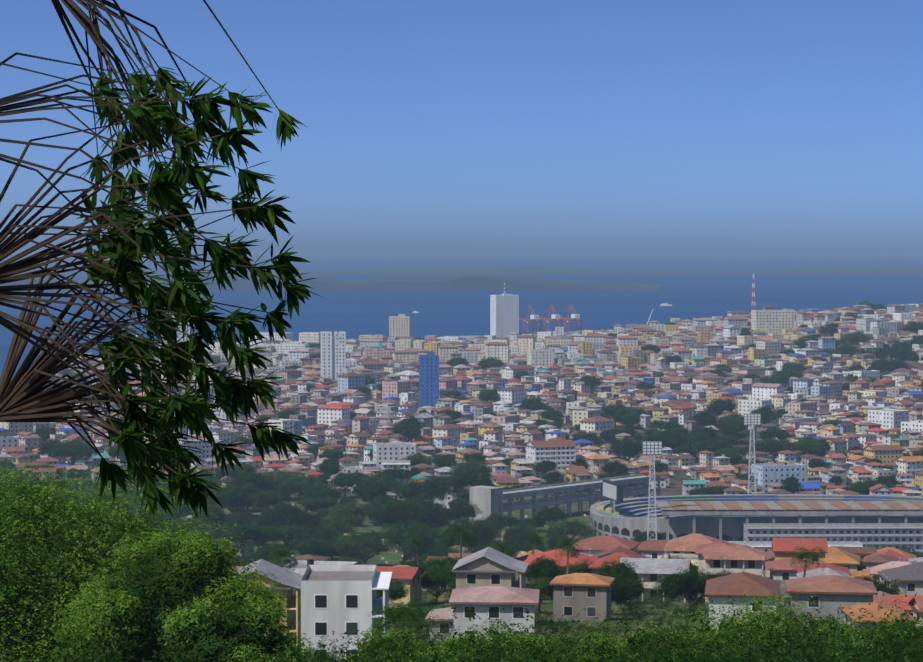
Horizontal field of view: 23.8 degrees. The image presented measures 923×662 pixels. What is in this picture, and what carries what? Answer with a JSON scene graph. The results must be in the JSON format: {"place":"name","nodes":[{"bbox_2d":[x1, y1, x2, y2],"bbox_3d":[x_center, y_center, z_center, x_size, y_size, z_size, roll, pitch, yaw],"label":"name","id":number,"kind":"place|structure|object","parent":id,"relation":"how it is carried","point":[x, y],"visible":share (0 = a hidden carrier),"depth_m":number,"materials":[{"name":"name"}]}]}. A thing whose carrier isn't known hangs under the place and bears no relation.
{"place":"outdoors","nodes":[
{"label":"outdoors","id":0,"kind":"place"},
{"bbox_2d":[0,273,659,290],"bbox_3d":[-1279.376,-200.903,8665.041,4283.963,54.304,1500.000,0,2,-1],"label":"island","id":1,"kind":"structure","parent":0,"point":[476,282],"depth_m":7930.81,"materials":[{"name":"grey"}]},
{"bbox_2d":[0,250,922,381],"bbox_3d":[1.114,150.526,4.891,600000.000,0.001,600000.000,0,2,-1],"label":"sea water","id":2,"kind":"structure","parent":0,"point":[353,314],"depth_m":7390.57,"materials":[{"name":"blue liquid"}]},
{"bbox_2d":[0,0,922,249],"label":"sky","id":3,"kind":"structure","parent":0,"point":[431,124],"materials":[{"name":"blue"}]},
{"bbox_2d":[13,266,922,275],"bbox_3d":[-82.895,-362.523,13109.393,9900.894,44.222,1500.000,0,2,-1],"label":"shore","id":4,"kind":"structure","parent":0,"point":[499,271],"depth_m":12372.30,"materials":[{"name":"grey"}]},
{"bbox_2d":[25,355,914,648],"bbox_3d":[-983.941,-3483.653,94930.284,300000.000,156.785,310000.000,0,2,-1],"label":"ground","id":5,"kind":"structure","parent":0,"point":[673,485],"depth_m":1091.08,"materials":[{"name":"green plant"}]},
{"bbox_2d":[49,276,754,564],"bbox_3d":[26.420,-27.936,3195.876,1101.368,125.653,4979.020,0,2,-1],"label":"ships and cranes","id":6,"kind":"object","parent":5,"relation":"on","point":[666,304],"visible":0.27,"depth_m":2515.29,"materials":[{"name":"paint"}]},
{"bbox_2d":[0,0,922,661],"bbox_3d":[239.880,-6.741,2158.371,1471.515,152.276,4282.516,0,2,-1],"label":"tree","id":7,"kind":"object","parent":5,"relation":"on","point":[126,570],"depth_m":93.65,"materials":[{"name":"green plant"}]},
{"bbox_2d":[71,65,323,518],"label":"tree leaves","id":8,"kind":"object","parent":7,"relation":"attached to","point":[192,410],"visible":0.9,"depth_m":14.44,"materials":[{"name":"green plant"}]},
{"bbox_2d":[0,295,922,660],"bbox_3d":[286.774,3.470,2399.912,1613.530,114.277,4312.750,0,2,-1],"label":"buildings","id":9,"kind":"structure","parent":5,"relation":"on","point":[336,613],"depth_m":1763.06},
{"bbox_2d":[0,304,922,623],"bbox_3d":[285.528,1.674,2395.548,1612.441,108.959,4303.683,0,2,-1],"label":"town roofs","id":10,"kind":"structure","parent":9,"relation":"on","point":[832,578],"depth_m":1388.61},
{"bbox_2d":[0,296,922,661],"bbox_3d":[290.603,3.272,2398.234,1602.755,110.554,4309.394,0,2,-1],"label":"windows","id":11,"kind":"structure","parent":9,"relation":"in","point":[352,602],"depth_m":1599.69,"materials":[{"name":"black glass"}]},
{"bbox_2d":[4,294,922,658],"bbox_3d":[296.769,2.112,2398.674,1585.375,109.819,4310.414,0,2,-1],"label":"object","id":12,"kind":"structure","parent":5,"relation":"on","point":[382,580],"depth_m":1004.68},
{"bbox_2d":[519,304,760,539],"bbox_3d":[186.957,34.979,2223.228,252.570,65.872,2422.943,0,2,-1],"label":"steel structures","id":13,"kind":"object","parent":5,"relation":"on","point":[612,491],"visible":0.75,"depth_m":1188.56,"materials":[{"name":"paint"}]},
{"bbox_2d":[469,474,922,540],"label":"stadium","id":14,"kind":"object","parent":5,"relation":"on","point":[488,500],"visible":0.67,"depth_m":1039.12},
{"bbox_2d":[596,495,922,517],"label":"stadium seats","id":15,"kind":"object","parent":14,"relation":"on","point":[634,508],"visible":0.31,"depth_m":1156.06,"materials":[{"name":"grey concrete"}]}
]}

